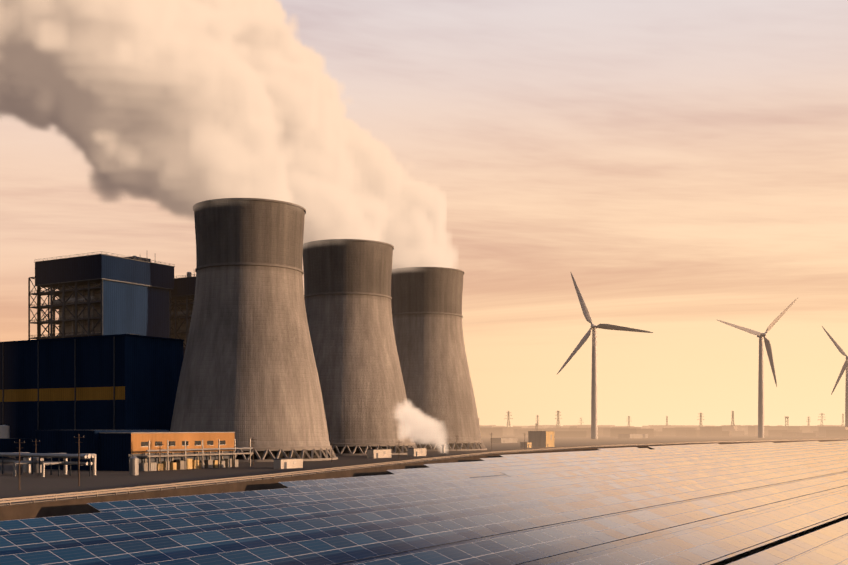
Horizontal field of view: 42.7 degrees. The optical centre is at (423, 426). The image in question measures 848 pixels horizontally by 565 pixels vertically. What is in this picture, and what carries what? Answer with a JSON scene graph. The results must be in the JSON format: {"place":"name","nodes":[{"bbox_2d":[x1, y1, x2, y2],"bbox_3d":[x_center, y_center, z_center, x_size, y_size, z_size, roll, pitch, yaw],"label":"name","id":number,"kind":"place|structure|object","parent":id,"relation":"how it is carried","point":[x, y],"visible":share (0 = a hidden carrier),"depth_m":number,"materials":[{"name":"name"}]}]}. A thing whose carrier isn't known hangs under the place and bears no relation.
{"place":"outdoors","nodes":[
{"label":"outdoors","id":0,"kind":"place"},
{"bbox_2d":[0,439,846,520],"bbox_3d":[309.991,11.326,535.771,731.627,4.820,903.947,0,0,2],"label":"embankment","id":1,"kind":"structure","parent":0,"point":[63,506],"depth_m":169.17,"materials":[{"name":"concrete"}]},
{"bbox_2d":[0,439,847,504],"bbox_3d":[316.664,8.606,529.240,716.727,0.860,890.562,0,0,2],"label":"road","id":2,"kind":"structure","parent":1,"relation":"on","point":[77,494],"depth_m":180.51,"materials":[{"name":"beige"}]},
{"bbox_2d":[0,440,847,564],"bbox_3d":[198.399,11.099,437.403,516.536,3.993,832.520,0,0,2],"label":"solar field","id":3,"kind":"structure","parent":0,"point":[703,504],"depth_m":117.97,"materials":[{"name":"blue glass"}]},
{"bbox_2d":[0,434,847,564],"bbox_3d":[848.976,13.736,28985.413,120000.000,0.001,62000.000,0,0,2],"label":"ground","id":4,"kind":"structure","parent":0,"point":[34,484],"depth_m":331.13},
{"bbox_2d":[0,452,138,476],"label":"yard pipework","id":5,"kind":"object","parent":4,"relation":"on","point":[34,462],"visible":0.83,"depth_m":305.27,"materials":[{"name":"grey metal"}]},
{"bbox_2d":[0,334,184,457],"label":"turbine hall","id":6,"kind":"structure","parent":4,"relation":"on","point":[117,382],"depth_m":468.82,"materials":[{"name":"blue metal"}]},
{"bbox_2d":[28,251,174,339],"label":"boiler house","id":7,"kind":"structure","parent":4,"relation":"on","point":[101,294],"depth_m":522.54,"materials":[{"name":"blue metal"}]},
{"bbox_2d":[31,430,252,470],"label":"workshop building","id":8,"kind":"structure","parent":4,"relation":"on","point":[114,450],"depth_m":345.08,"materials":[{"name":"orange metal"}]},
{"bbox_2d":[171,272,195,348],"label":"boiler house","id":9,"kind":"structure","parent":4,"relation":"on","point":[182,297],"depth_m":549.82,"materials":[{"name":"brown metal"}]},
{"bbox_2d":[170,198,337,461],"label":"cooling tower","id":10,"kind":"structure","parent":4,"relation":"on","point":[248,370],"depth_m":434.35,"materials":[{"name":"concrete"}]},
{"bbox_2d":[14,433,526,489],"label":"utility poles","id":11,"kind":"object","parent":4,"relation":"on","point":[35,441],"visible":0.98,"depth_m":250.26,"materials":[{"name":"brown wood"}]},
{"bbox_2d":[273,458,302,468],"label":"cabin","id":12,"kind":"object","parent":4,"relation":"on","point":[285,463],"visible":1,"depth_m":354.69,"materials":[{"name":"beige concrete"}]},
{"bbox_2d":[303,239,416,454],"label":"cooling tower","id":13,"kind":"structure","parent":4,"relation":"on","point":[347,292],"depth_m":529.24,"materials":[{"name":"concrete"}]},
{"bbox_2d":[367,449,390,457],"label":"cabin","id":14,"kind":"object","parent":4,"relation":"on","point":[378,453],"visible":1,"depth_m":472.13,"materials":[{"name":"beige concrete"}]},
{"bbox_2d":[407,448,425,455],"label":"cabin","id":15,"kind":"object","parent":4,"relation":"on","point":[416,451],"visible":1,"depth_m":500.02,"materials":[{"name":"beige concrete"}]},
{"bbox_2d":[391,267,486,450],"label":"cooling tower","id":16,"kind":"structure","parent":4,"relation":"on","point":[426,307],"depth_m":621.02,"materials":[{"name":"concrete"}]},
{"bbox_2d":[440,445,446,453],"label":"steam vent pipe","id":17,"kind":"object","parent":4,"relation":"on","point":[443,449],"visible":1,"depth_m":537.10,"materials":[{"name":"metal"}]},
{"bbox_2d":[490,438,517,442],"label":"shed","id":18,"kind":"structure","parent":4,"relation":"on","point":[504,440],"depth_m":901.57,"materials":[{"name":"grey metal"}]},
{"bbox_2d":[520,442,531,447],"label":"small building","id":19,"kind":"structure","parent":4,"relation":"on","point":[527,444],"depth_m":697.87,"materials":[{"name":"grey metal"}]},
{"bbox_2d":[555,411,561,427],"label":"pylon","id":20,"kind":"object","parent":4,"relation":"on","point":[557,415],"visible":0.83,"depth_m":2090.75,"materials":[{"name":"grey metal"}]},
{"bbox_2d":[557,273,652,439],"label":"wind turbine","id":21,"kind":"object","parent":4,"relation":"on","point":[594,412],"visible":1,"depth_m":1140.29,"materials":[{"name":"grey metal"}]},
{"bbox_2d":[618,434,647,438],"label":"shed","id":22,"kind":"structure","parent":4,"relation":"on","point":[626,436],"depth_m":1248.71,"materials":[{"name":"grey metal"}]},
{"bbox_2d":[480,425,847,436],"bbox_3d":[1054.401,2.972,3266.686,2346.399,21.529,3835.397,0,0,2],"label":"hills","id":23,"kind":"structure","parent":4,"relation":"on","point":[684,430],"depth_m":1577.38,"materials":[{"name":"beige"}]},
{"bbox_2d":[697,413,703,426],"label":"pylon","id":24,"kind":"object","parent":4,"relation":"on","point":[700,423],"visible":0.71,"depth_m":2380.66,"materials":[{"name":"grey metal"}]},
{"bbox_2d":[731,411,734,425],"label":"pylon","id":25,"kind":"object","parent":4,"relation":"on","point":[732,415],"visible":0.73,"depth_m":1981.32,"materials":[{"name":"grey metal"}]},
{"bbox_2d":[716,298,797,437],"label":"wind turbine","id":26,"kind":"object","parent":4,"relation":"on","point":[760,336],"visible":1,"depth_m":1273.64,"materials":[{"name":"grey metal"}]},
{"bbox_2d":[782,432,799,436],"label":"shed","id":27,"kind":"structure","parent":4,"relation":"on","point":[788,434],"depth_m":1488.01,"materials":[{"name":"grey metal"}]},
{"bbox_2d":[822,326,847,426],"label":"wind turbine","id":28,"kind":"object","parent":4,"relation":"on","point":[842,352],"visible":0.94,"depth_m":1696.53,"materials":[{"name":"grey metal"}]},
{"bbox_2d":[0,0,847,426],"label":"sky","id":29,"kind":"structure","parent":0,"point":[685,162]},
{"bbox_2d":[528,431,553,446],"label":"pump house","id":30,"kind":"structure","parent":0,"point":[541,438],"depth_m":719.42,"materials":[{"name":"grey metal"}]},
{"bbox_2d":[724,517,844,562],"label":"solar panel supports","id":31,"kind":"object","parent":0,"point":[781,540],"depth_m":129.63,"materials":[{"name":"grey metal"}]}
]}

